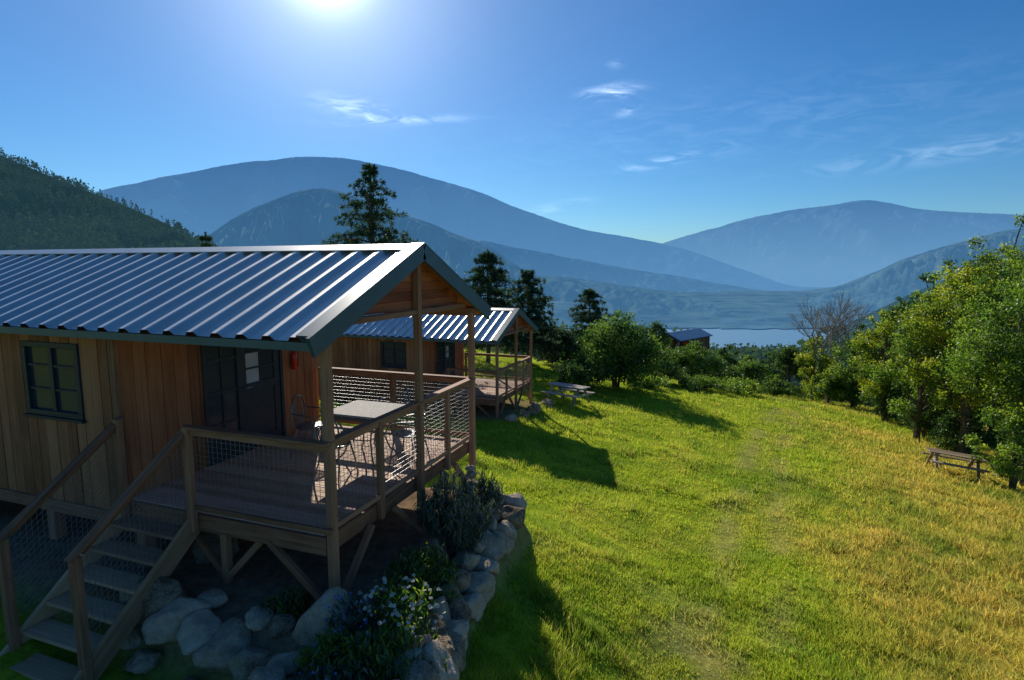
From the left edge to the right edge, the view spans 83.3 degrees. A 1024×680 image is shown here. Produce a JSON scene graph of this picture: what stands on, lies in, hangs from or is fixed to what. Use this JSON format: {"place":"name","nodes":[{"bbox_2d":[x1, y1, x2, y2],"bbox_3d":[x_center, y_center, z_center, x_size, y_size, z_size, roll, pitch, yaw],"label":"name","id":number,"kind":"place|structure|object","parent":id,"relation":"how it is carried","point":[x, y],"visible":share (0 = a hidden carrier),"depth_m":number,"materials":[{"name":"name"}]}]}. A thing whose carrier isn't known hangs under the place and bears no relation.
{"place":"outdoors","nodes":[
{"label":"outdoors","id":0,"kind":"place"},
{"bbox_2d":[0,156,197,249],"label":"hillside","id":1,"kind":"structure","parent":0,"point":[37,203],"depth_m":337.67,"materials":[{"name":"plant"}]},
{"bbox_2d":[0,147,223,249],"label":"hillside forest","id":2,"kind":"object","parent":1,"relation":"on","point":[36,239],"visible":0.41,"depth_m":266.61,"materials":[{"name":"plant"}]},
{"bbox_2d":[94,157,828,290],"bbox_3d":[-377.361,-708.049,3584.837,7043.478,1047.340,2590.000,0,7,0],"label":"mountain","id":3,"kind":"structure","parent":0,"point":[209,201],"depth_m":3740.53,"materials":[{"name":"stone"}]},
{"bbox_2d":[0,344,1023,679],"bbox_3d":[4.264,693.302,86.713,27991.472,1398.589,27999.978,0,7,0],"label":"ground","id":4,"kind":"structure","parent":0,"point":[262,574],"depth_m":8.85,"materials":[{"name":"plant"}]},
{"bbox_2d":[120,625,141,649],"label":"boulder","id":5,"kind":"object","parent":4,"relation":"on","point":[133,640],"visible":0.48,"depth_m":6.13,"materials":[{"name":"stone"}]},
{"bbox_2d":[120,572,148,604],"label":"boulder","id":6,"kind":"object","parent":4,"relation":"on","point":[125,598],"visible":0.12,"depth_m":6.27,"materials":[{"name":"stone"}]},
{"bbox_2d":[124,649,163,673],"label":"boulder","id":7,"kind":"object","parent":4,"relation":"on","point":[143,661],"visible":1,"depth_m":5.91,"materials":[{"name":"stone"}]},
{"bbox_2d":[131,576,186,618],"bbox_3d":[-3.845,2.816,6.274,0.587,0.450,0.430,16,-7,-8],"label":"boulder","id":8,"kind":"object","parent":4,"relation":"on","point":[163,591],"visible":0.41,"depth_m":6.18,"materials":[{"name":"stone"}]},
{"bbox_2d":[141,596,211,644],"bbox_3d":[-3.564,2.982,6.141,0.646,0.446,0.401,-20,35,-38],"label":"boulder","id":9,"kind":"object","parent":4,"relation":"on","point":[162,625],"visible":0.73,"depth_m":5.96,"materials":[{"name":"stone"}]},
{"bbox_2d":[176,608,221,655],"bbox_3d":[-3.233,3.052,5.968,0.580,0.408,0.420,6,9,40],"label":"boulder","id":10,"kind":"object","parent":4,"relation":"on","point":[198,628],"visible":0.75,"depth_m":5.89,"materials":[{"name":"stone"}]},
{"bbox_2d":[196,588,227,609],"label":"boulder","id":11,"kind":"object","parent":4,"relation":"on","point":[216,598],"visible":0.65,"depth_m":6.30,"materials":[{"name":"stone"}]},
{"bbox_2d":[193,532,238,564],"bbox_3d":[-3.784,2.682,7.359,0.524,0.439,0.470,-20,12,-24],"label":"boulder","id":12,"kind":"object","parent":4,"relation":"on","point":[213,541],"visible":0.42,"depth_m":7.26,"materials":[{"name":"stone"}]},
{"bbox_2d":[192,617,251,673],"bbox_3d":[-2.893,3.177,5.849,0.567,0.484,0.480,-19,25,-25],"label":"boulder","id":13,"kind":"object","parent":4,"relation":"on","point":[224,644],"visible":0.77,"depth_m":5.72,"materials":[{"name":"stone"}]},
{"bbox_2d":[0,242,490,679],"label":"wooden cabin","id":14,"kind":"object","parent":4,"relation":"on","point":[147,395],"visible":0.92,"depth_m":7.17,"materials":[{"name":"brown wood"}]},
{"bbox_2d":[20,340,86,423],"bbox_3d":[-5.850,0.520,7.347,1.125,0.995,0.120,3,8,20],"label":"window","id":15,"kind":"structure","parent":14,"relation":"in","point":[51,370],"depth_m":7.35,"materials":[{"name":"glass"}]},
{"bbox_2d":[205,345,238,456],"bbox_3d":[-4.240,0.710,8.419,0.037,1.900,0.540,3,8,20],"label":"side window","id":16,"kind":"structure","parent":14,"relation":"in","point":[220,360],"depth_m":8.42,"materials":[{"name":"glass"}]},
{"bbox_2d":[239,347,282,450],"bbox_3d":[-3.969,0.683,9.123,0.111,2.000,0.820,3,8,20],"label":"door","id":17,"kind":"structure","parent":14,"relation":"in","point":[259,368],"depth_m":9.14,"materials":[{"name":"paint"}]},
{"bbox_2d":[290,395,320,459],"bbox_3d":[-3.045,1.290,8.719,0.493,0.915,0.523,1,7,10],"label":"garden chair","id":18,"kind":"object","parent":14,"relation":"on","point":[306,426],"visible":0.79,"depth_m":8.66,"materials":[{"name":"grey metal"}]},
{"bbox_2d":[311,414,357,482],"bbox_3d":[-2.411,1.402,7.820,0.523,0.915,0.493,2,7,15],"label":"garden chair","id":19,"kind":"object","parent":14,"relation":"on","point":[339,446],"visible":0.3,"depth_m":7.64,"materials":[{"name":"grey metal"}]},
{"bbox_2d":[334,400,405,465],"bbox_3d":[-2.173,1.390,8.627,0.920,0.750,0.880,3,8,20],"label":"garden table","id":20,"kind":"object","parent":14,"relation":"on","point":[362,411],"visible":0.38,"depth_m":8.47,"materials":[{"name":"tile"}]},
{"bbox_2d":[373,384,409,444],"bbox_3d":[-1.944,1.206,9.383,0.523,0.915,0.493,4,8,30],"label":"garden chair","id":21,"kind":"object","parent":14,"relation":"on","point":[404,401],"visible":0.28,"depth_m":9.49,"materials":[{"name":"grey metal"}]},
{"bbox_2d":[388,406,430,466],"bbox_3d":[-1.480,1.340,8.313,0.493,0.915,0.523,2,7,15],"label":"garden chair","id":22,"kind":"object","parent":14,"relation":"on","point":[407,429],"visible":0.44,"depth_m":8.33,"materials":[{"name":"grey metal"}]},
{"bbox_2d":[227,646,272,679],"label":"boulder","id":23,"kind":"object","parent":4,"relation":"on","point":[243,663],"visible":0.73,"depth_m":5.56,"materials":[{"name":"stone"}]},
{"bbox_2d":[244,606,274,631],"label":"boulder","id":24,"kind":"object","parent":4,"relation":"on","point":[256,619],"visible":0.94,"depth_m":5.93,"materials":[{"name":"stone"}]},
{"bbox_2d":[247,665,286,679],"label":"boulder","id":25,"kind":"object","parent":4,"relation":"on","point":[275,672],"visible":1,"depth_m":4.99,"materials":[{"name":"stone"}]},
{"bbox_2d":[267,614,296,637],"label":"boulder","id":26,"kind":"object","parent":4,"relation":"on","point":[279,626],"visible":0.98,"depth_m":5.84,"materials":[{"name":"stone"}]},
{"bbox_2d":[266,651,302,676],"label":"boulder","id":27,"kind":"object","parent":4,"relation":"on","point":[284,661],"visible":0.45,"depth_m":5.24,"materials":[{"name":"stone"}]},
{"bbox_2d":[259,584,313,621],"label":"leafy plant","id":28,"kind":"object","parent":4,"relation":"on","point":[286,599],"visible":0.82,"depth_m":6.13,"materials":[{"name":"green plant"}]},
{"bbox_2d":[292,586,352,645],"bbox_3d":[-1.909,2.797,5.843,0.658,0.507,0.590,-15,16,22],"label":"boulder","id":29,"kind":"object","parent":4,"relation":"on","point":[311,622],"visible":0.75,"depth_m":5.65,"materials":[{"name":"stone"}]},
{"bbox_2d":[293,627,369,679],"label":"leafy plant","id":30,"kind":"object","parent":4,"relation":"on","point":[326,654],"visible":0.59,"depth_m":5.20,"materials":[{"name":"green plant"}]},
{"bbox_2d":[286,658,378,679],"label":"leafy plant","id":31,"kind":"object","parent":4,"relation":"on","point":[329,675],"visible":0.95,"depth_m":4.86,"materials":[{"name":"green plant"}]},
{"bbox_2d":[324,591,379,651],"bbox_3d":[-1.587,2.744,5.710,0.610,0.511,0.593,-6,9,-38],"label":"blue flower plant","id":32,"kind":"object","parent":4,"relation":"on","point":[353,614],"visible":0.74,"depth_m":5.66,"materials":[{"name":"grey plant"}]},
{"bbox_2d":[319,162,418,244],"bbox_3d":[-6.962,-3.632,28.876,7.625,10.198,7.558,2,8,19],"label":"pine tree","id":33,"kind":"object","parent":4,"relation":"on","point":[371,217],"visible":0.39,"depth_m":28.16,"materials":[{"name":"green plant"}]},
{"bbox_2d":[332,626,447,679],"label":"leafy plant","id":34,"kind":"object","parent":4,"relation":"on","point":[386,661],"visible":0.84,"depth_m":5.11,"materials":[{"name":"green plant"}]},
{"bbox_2d":[350,573,444,654],"bbox_3d":[-1.209,2.720,5.893,1.036,0.535,1.002,-2,7,-12],"label":"daisy plant","id":35,"kind":"object","parent":4,"relation":"on","point":[391,608],"visible":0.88,"depth_m":5.84,"materials":[{"name":"green plant"}]},
{"bbox_2d":[389,647,422,679],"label":"boulder","id":36,"kind":"object","parent":4,"relation":"on","point":[418,651],"visible":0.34,"depth_m":5.20,"materials":[{"name":"stone"}]},
{"bbox_2d":[393,657,438,679],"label":"boulder","id":37,"kind":"object","parent":4,"relation":"on","point":[421,670],"visible":0.78,"depth_m":4.95,"materials":[{"name":"stone"}]},
{"bbox_2d":[375,539,460,606],"bbox_3d":[-1.037,2.611,6.675,0.983,0.594,0.967,0,7,0],"label":"leafy plant","id":38,"kind":"object","parent":4,"relation":"on","point":[414,562],"visible":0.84,"depth_m":6.58,"materials":[{"name":"green plant"}]},
{"bbox_2d":[317,308,537,418],"bbox_3d":[-4.644,1.011,23.081,10.035,4.743,5.882,3,8,21],"label":"wooden cabin","id":39,"kind":"object","parent":4,"relation":"on","point":[385,345],"visible":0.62,"depth_m":21.89,"materials":[{"name":"brown wood"}]},
{"bbox_2d":[381,341,406,368],"bbox_3d":[-4.455,0.557,21.709,1.125,0.995,0.120,3,8,21],"label":"window","id":40,"kind":"structure","parent":39,"relation":"in","point":[393,354],"depth_m":21.71,"materials":[{"name":"glass"}]},
{"bbox_2d":[438,342,443,382],"bbox_3d":[-2.828,0.751,22.756,0.037,1.900,0.540,3,8,21],"label":"side window","id":41,"kind":"structure","parent":39,"relation":"in","point":[440,344],"depth_m":22.78,"materials":[{"name":"paint"}]},
{"bbox_2d":[445,342,453,382],"bbox_3d":[-2.543,0.725,23.452,0.111,2.000,0.820,3,8,21],"label":"door","id":42,"kind":"structure","parent":39,"relation":"in","point":[449,346],"depth_m":23.50,"materials":[{"name":"paint"}]},
{"bbox_2d":[417,612,446,639],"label":"boulder","id":43,"kind":"object","parent":4,"relation":"on","point":[440,625],"visible":0.52,"depth_m":5.83,"materials":[{"name":"stone"}]},
{"bbox_2d":[417,533,449,563],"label":"boulder","id":44,"kind":"object","parent":4,"relation":"on","point":[433,541],"visible":0.33,"depth_m":7.29,"materials":[{"name":"stone"}]},
{"bbox_2d":[426,596,450,620],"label":"boulder","id":45,"kind":"object","parent":4,"relation":"on","point":[443,608],"visible":0.46,"depth_m":6.16,"materials":[{"name":"stone"}]},
{"bbox_2d":[421,638,458,679],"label":"boulder","id":46,"kind":"object","parent":4,"relation":"on","point":[436,650],"visible":0.69,"depth_m":5.25,"materials":[{"name":"stone"}]},
{"bbox_2d":[435,628,465,672],"bbox_3d":[-0.640,3.112,5.681,0.449,0.390,0.551,0,-5,-42],"label":"boulder","id":47,"kind":"object","parent":4,"relation":"on","point":[453,643],"visible":0.53,"depth_m":5.59,"materials":[{"name":"stone"}]},
{"bbox_2d":[413,466,496,558],"bbox_3d":[-0.747,2.221,7.483,1.115,1.291,0.962,0,7,0],"label":"blue flower plant","id":48,"kind":"object","parent":4,"relation":"on","point":[459,535],"visible":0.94,"depth_m":7.34,"materials":[{"name":"grey plant"}]},
{"bbox_2d":[446,619,468,650],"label":"boulder","id":49,"kind":"object","parent":4,"relation":"on","point":[460,626],"visible":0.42,"depth_m":6.00,"materials":[{"name":"stone"}]},
{"bbox_2d":[445,569,470,593],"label":"boulder","id":50,"kind":"object","parent":4,"relation":"on","point":[464,579],"visible":0.49,"depth_m":6.82,"materials":[{"name":"stone"}]},
{"bbox_2d":[445,596,471,621],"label":"boulder","id":51,"kind":"object","parent":4,"relation":"on","point":[460,609],"visible":0.51,"depth_m":6.28,"materials":[{"name":"stone"}]},
{"bbox_2d":[451,550,480,571],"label":"boulder","id":52,"kind":"object","parent":4,"relation":"on","point":[467,561],"visible":0.85,"depth_m":7.16,"materials":[{"name":"stone"}]},
{"bbox_2d":[451,496,481,523],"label":"boulder","id":53,"kind":"object","parent":4,"relation":"on","point":[466,509],"visible":0.03,"depth_m":8.25,"materials":[{"name":"stone"}]},
{"bbox_2d":[465,465,478,488],"bbox_3d":[-0.611,2.028,8.559,0.231,0.356,0.251,0,7,0],"label":"stone cairn","id":54,"kind":"object","parent":53,"relation":"on","point":[471,473],"visible":0.85,"depth_m":8.52,"materials":[{"name":"stone"}]},
{"bbox_2d":[462,592,485,620],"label":"boulder","id":55,"kind":"object","parent":4,"relation":"on","point":[476,602],"visible":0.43,"depth_m":6.67,"materials":[{"name":"stone"}]},
{"bbox_2d":[464,571,495,602],"bbox_3d":[-0.440,3.035,7.037,0.479,0.380,0.436,0,7,1],"label":"boulder","id":56,"kind":"object","parent":4,"relation":"on","point":[482,583],"visible":0.57,"depth_m":6.96,"materials":[{"name":"stone"}]},
{"bbox_2d":[455,468,506,516],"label":"leafy plant","id":57,"kind":"object","parent":4,"relation":"on","point":[489,488],"visible":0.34,"depth_m":8.43,"materials":[{"name":"green plant"}]},
{"bbox_2d":[473,555,499,574],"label":"boulder","id":58,"kind":"object","parent":4,"relation":"on","point":[488,565],"visible":0.48,"depth_m":7.27,"materials":[{"name":"stone"}]},
{"bbox_2d":[476,533,505,561],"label":"boulder","id":59,"kind":"object","parent":4,"relation":"on","point":[494,550],"visible":0.53,"depth_m":7.59,"materials":[{"name":"stone"}]},
{"bbox_2d":[490,530,513,554],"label":"boulder","id":60,"kind":"object","parent":4,"relation":"on","point":[509,544],"visible":0.43,"depth_m":7.99,"materials":[{"name":"stone"}]},
{"bbox_2d":[496,520,516,540],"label":"boulder","id":61,"kind":"object","parent":4,"relation":"on","point":[506,528],"visible":0.59,"depth_m":8.28,"materials":[{"name":"stone"}]},
{"bbox_2d":[462,249,551,362],"bbox_3d":[-1.443,-1.987,34.925,8.248,7.107,6.789,0,7,0],"label":"pine tree","id":62,"kind":"object","parent":4,"relation":"on","point":[488,260],"visible":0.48,"depth_m":34.42,"materials":[{"name":"green plant"}]},
{"bbox_2d":[498,505,525,528],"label":"boulder","id":63,"kind":"object","parent":4,"relation":"on","point":[515,516],"visible":0.66,"depth_m":8.56,"materials":[{"name":"stone"}]},
{"bbox_2d":[504,493,526,508],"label":"boulder","id":64,"kind":"object","parent":4,"relation":"on","point":[516,500],"visible":0.44,"depth_m":8.88,"materials":[{"name":"stone"}]},
{"bbox_2d":[492,269,575,362],"bbox_3d":[0.773,-1.547,37.954,6.301,6.415,5.679,2,8,19],"label":"pine tree","id":65,"kind":"object","parent":4,"relation":"on","point":[545,332],"visible":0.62,"depth_m":37.55,"materials":[{"name":"green plant"}]},
{"bbox_2d":[534,329,583,365],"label":"round bush","id":66,"kind":"object","parent":4,"relation":"on","point":[567,337],"visible":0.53,"depth_m":39.72,"materials":[{"name":"green plant"}]},
{"bbox_2d":[540,382,595,406],"bbox_3d":[2.430,2.344,25.000,1.800,0.772,1.620,6,6,38],"label":"picnic table","id":67,"kind":"object","parent":4,"relation":"on","point":[578,388],"visible":0.98,"depth_m":24.88,"materials":[{"name":"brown wood"}]},
{"bbox_2d":[545,356,614,392],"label":"round bush","id":68,"kind":"object","parent":4,"relation":"on","point":[571,373],"visible":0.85,"depth_m":29.02,"materials":[{"name":"green plant"}]},
{"bbox_2d":[567,288,616,353],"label":"pine tree","id":69,"kind":"object","parent":4,"relation":"on","point":[588,317],"visible":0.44,"depth_m":45.71,"materials":[{"name":"green plant"}]},
{"bbox_2d":[558,308,678,391],"bbox_3d":[5.746,0.432,32.729,6.527,4.701,7.595,0,7,0],"label":"round bush","id":70,"kind":"object","parent":4,"relation":"on","point":[619,358],"visible":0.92,"depth_m":30.81,"materials":[{"name":"green plant"}]},
{"bbox_2d":[626,373,671,388],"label":"round bush","id":71,"kind":"object","parent":4,"relation":"on","point":[651,381],"visible":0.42,"depth_m":34.12,"materials":[{"name":"green plant"}]},
{"bbox_2d":[632,320,674,370],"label":"young tree","id":72,"kind":"object","parent":4,"relation":"on","point":[657,328],"visible":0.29,"depth_m":57.98,"materials":[{"name":"green plant"}]},
{"bbox_2d":[639,357,689,383],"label":"round bush","id":73,"kind":"object","parent":4,"relation":"on","point":[673,371],"visible":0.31,"depth_m":37.89,"materials":[{"name":"green plant"}]},
{"bbox_2d":[660,328,712,357],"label":"wooden cabin","id":74,"kind":"object","parent":4,"relation":"on","point":[681,338],"visible":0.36,"depth_m":84.83,"materials":[{"name":"brown wood"}]},
{"bbox_2d":[663,340,725,380],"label":"young tree","id":75,"kind":"object","parent":4,"relation":"on","point":[692,357],"visible":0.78,"depth_m":43.45,"materials":[{"name":"green plant"}]},
{"bbox_2d":[671,374,727,391],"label":"round bush","id":76,"kind":"object","parent":4,"relation":"on","point":[699,382],"visible":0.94,"depth_m":37.13,"materials":[{"name":"green plant"}]},
{"bbox_2d":[692,354,747,383],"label":"round bush","id":77,"kind":"object","parent":4,"relation":"on","point":[724,369],"visible":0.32,"depth_m":46.67,"materials":[{"name":"green plant"}]},
{"bbox_2d":[518,321,924,410],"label":"lakeside wood","id":78,"kind":"object","parent":4,"relation":"on","point":[760,353],"visible":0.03,"depth_m":64.35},
{"bbox_2d":[714,345,743,366],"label":"young tree","id":79,"kind":"object","parent":4,"relation":"on","point":[728,358],"visible":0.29,"depth_m":55.37,"materials":[{"name":"green plant"}]},
{"bbox_2d":[712,373,759,396],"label":"round bush","id":80,"kind":"object","parent":4,"relation":"on","point":[733,385],"visible":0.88,"depth_m":38.25,"materials":[{"name":"green plant"}]},
{"bbox_2d":[721,358,785,391],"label":"round bush","id":81,"kind":"object","parent":4,"relation":"on","point":[751,369],"visible":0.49,"depth_m":46.42,"materials":[{"name":"green plant"}]},
{"bbox_2d":[757,377,803,395],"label":"round bush","id":82,"kind":"object","parent":4,"relation":"on","point":[774,387],"visible":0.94,"depth_m":42.59,"materials":[{"name":"green plant"}]},
{"bbox_2d":[765,342,815,395],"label":"young tree","id":83,"kind":"object","parent":4,"relation":"on","point":[784,359],"visible":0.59,"depth_m":50.38,"materials":[{"name":"green plant"}]},
{"bbox_2d":[793,334,836,399],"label":"leafy tree","id":84,"kind":"object","parent":4,"relation":"on","point":[809,360],"visible":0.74,"depth_m":43.53,"materials":[{"name":"green plant"}]},
{"bbox_2d":[803,365,850,402],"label":"round bush","id":85,"kind":"object","parent":4,"relation":"on","point":[824,382],"visible":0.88,"depth_m":41.17,"materials":[{"name":"green plant"}]},
{"bbox_2d":[787,290,898,403],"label":"bare tree","id":86,"kind":"object","parent":4,"relation":"on","point":[842,324],"visible":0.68,"depth_m":42.05,"materials":[{"name":"brown plant"}]},
{"bbox_2d":[825,323,882,406],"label":"leafy tree","id":87,"kind":"object","parent":4,"relation":"on","point":[840,352],"visible":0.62,"depth_m":40.35,"materials":[{"name":"green plant"}]},
{"bbox_2d":[833,372,876,407],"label":"round bush","id":88,"kind":"object","parent":4,"relation":"on","point":[850,394],"visible":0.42,"depth_m":40.66,"materials":[{"name":"green plant"}]},
{"bbox_2d":[858,382,913,421],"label":"round bush","id":89,"kind":"object","parent":4,"relation":"on","point":[899,393],"visible":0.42,"depth_m":34.73,"materials":[{"name":"green plant"}]},
{"bbox_2d":[843,308,930,420],"bbox_3d":[22.295,1.559,34.498,4.773,6.974,4.388,0,7,0],"label":"leafy tree","id":90,"kind":"object","parent":4,"relation":"on","point":[865,342],"visible":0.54,"depth_m":34.27,"materials":[{"name":"green plant"}]},
{"bbox_2d":[861,296,917,401],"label":"leafy tree","id":91,"kind":"object","parent":4,"relation":"on","point":[899,307],"visible":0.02,"depth_m":40.55,"materials":[{"name":"green plant"}]},
{"bbox_2d":[862,282,958,441],"bbox_3d":[20.673,1.195,28.708,5.351,8.181,4.506,-3,8,-21],"label":"leafy tree","id":92,"kind":"object","parent":4,"relation":"on","point":[920,391],"visible":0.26,"depth_m":28.80,"materials":[{"name":"green plant"}]},
{"bbox_2d":[888,389,954,438],"bbox_3d":[21.461,3.854,29.758,3.434,2.839,2.829,5,9,34],"label":"round bush","id":93,"kind":"object","parent":4,"relation":"on","point":[912,411],"visible":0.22,"depth_m":29.41,"materials":[{"name":"green plant"}]},
{"bbox_2d":[886,259,991,411],"bbox_3d":[23.674,0.571,31.271,4.633,9.808,6.428,-4,8,-31],"label":"leafy tree","id":94,"kind":"object","parent":4,"relation":"on","point":[923,277],"visible":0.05,"depth_m":31.80,"materials":[{"name":"green plant"}]},
{"bbox_2d":[918,397,982,443],"bbox_3d":[21.811,3.886,28.577,2.878,3.155,2.913,-7,10,-43],"label":"round bush","id":95,"kind":"object","parent":4,"relation":"on","point":[930,417],"visible":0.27,"depth_m":28.58,"materials":[{"name":"green plant"}]},
{"bbox_2d":[885,233,1023,453],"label":"leafy tree","id":96,"kind":"object","parent":4,"relation":"on","point":[923,323],"visible":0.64,"depth_m":25.66,"materials":[{"name":"green plant"}]},
{"bbox_2d":[921,447,989,479],"bbox_3d":[16.998,4.755,22.166,1.800,0.772,1.620,9,7,23],"label":"picnic table","id":97,"kind":"object","parent":4,"relation":"on","point":[937,452],"visible":0.87,"depth_m":22.03,"materials":[{"name":"brown wood"}]},
{"bbox_2d":[928,401,1013,455],"bbox_3d":[21.268,4.063,26.654,3.430,2.998,2.850,-4,8,-27],"label":"round bush","id":98,"kind":"object","parent":4,"relation":"on","point":[988,438],"visible":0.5,"depth_m":26.56,"materials":[{"name":"green plant"}]},
{"bbox_2d":[929,233,1023,485],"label":"leafy tree","id":99,"kind":"object","parent":4,"relation":"on","point":[1006,373],"visible":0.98,"depth_m":21.10,"materials":[{"name":"green plant"}]},
{"bbox_2d":[934,213,1023,449],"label":"leafy tree","id":100,"kind":"object","parent":4,"relation":"on","point":[997,255],"visible":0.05,"depth_m":28.75,"materials":[{"name":"green plant"}]},
{"bbox_2d":[959,402,1023,489],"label":"round bush","id":101,"kind":"object","parent":4,"relation":"on","point":[1009,465],"visible":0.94,"depth_m":20.64,"materials":[{"name":"green plant"}]},
{"bbox_2d":[0,0,1023,242],"label":"sky","id":102,"kind":"structure","parent":0,"point":[659,121],"materials":[{"name":"blue"}]},
{"bbox_2d":[204,188,824,328],"bbox_3d":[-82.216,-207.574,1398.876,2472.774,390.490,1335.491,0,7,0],"label":"mountain","id":103,"kind":"structure","parent":0,"point":[304,217],"depth_m":1179.36,"materials":[{"name":"stone"}]},
{"bbox_2d":[480,241,762,291],"bbox_3d":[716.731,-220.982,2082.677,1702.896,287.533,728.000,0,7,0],"label":"mountain","id":104,"kind":"structure","parent":0,"point":[544,264],"depth_m":2129.20,"materials":[{"name":"stone"}]},
{"bbox_2d":[564,328,839,348],"bbox_3d":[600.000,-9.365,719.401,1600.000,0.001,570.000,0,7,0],"label":"lake water","id":105,"kind":"structure","parent":0,"point":[759,338],"depth_m":677.45,"materials":[{"name":"blue liquid"}]},
{"bbox_2d":[662,200,1023,286],"bbox_3d":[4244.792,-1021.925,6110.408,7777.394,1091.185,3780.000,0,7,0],"label":"mountain","id":106,"kind":"structure","parent":0,"point":[834,245],"depth_m":5962.62,"materials":[{"name":"stone"}]},
{"bbox_2d":[720,228,1023,328],"bbox_3d":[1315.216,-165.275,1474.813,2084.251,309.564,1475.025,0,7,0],"label":"mountain","id":107,"kind":"structure","parent":0,"point":[886,286],"depth_m":1184.70,"materials":[{"name":"stone"}]},
{"bbox_2d":[839,255,1023,338],"bbox_3d":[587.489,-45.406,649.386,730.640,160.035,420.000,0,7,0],"label":"hillside","id":108,"kind":"structure","parent":0,"point":[876,315],"depth_m":727.31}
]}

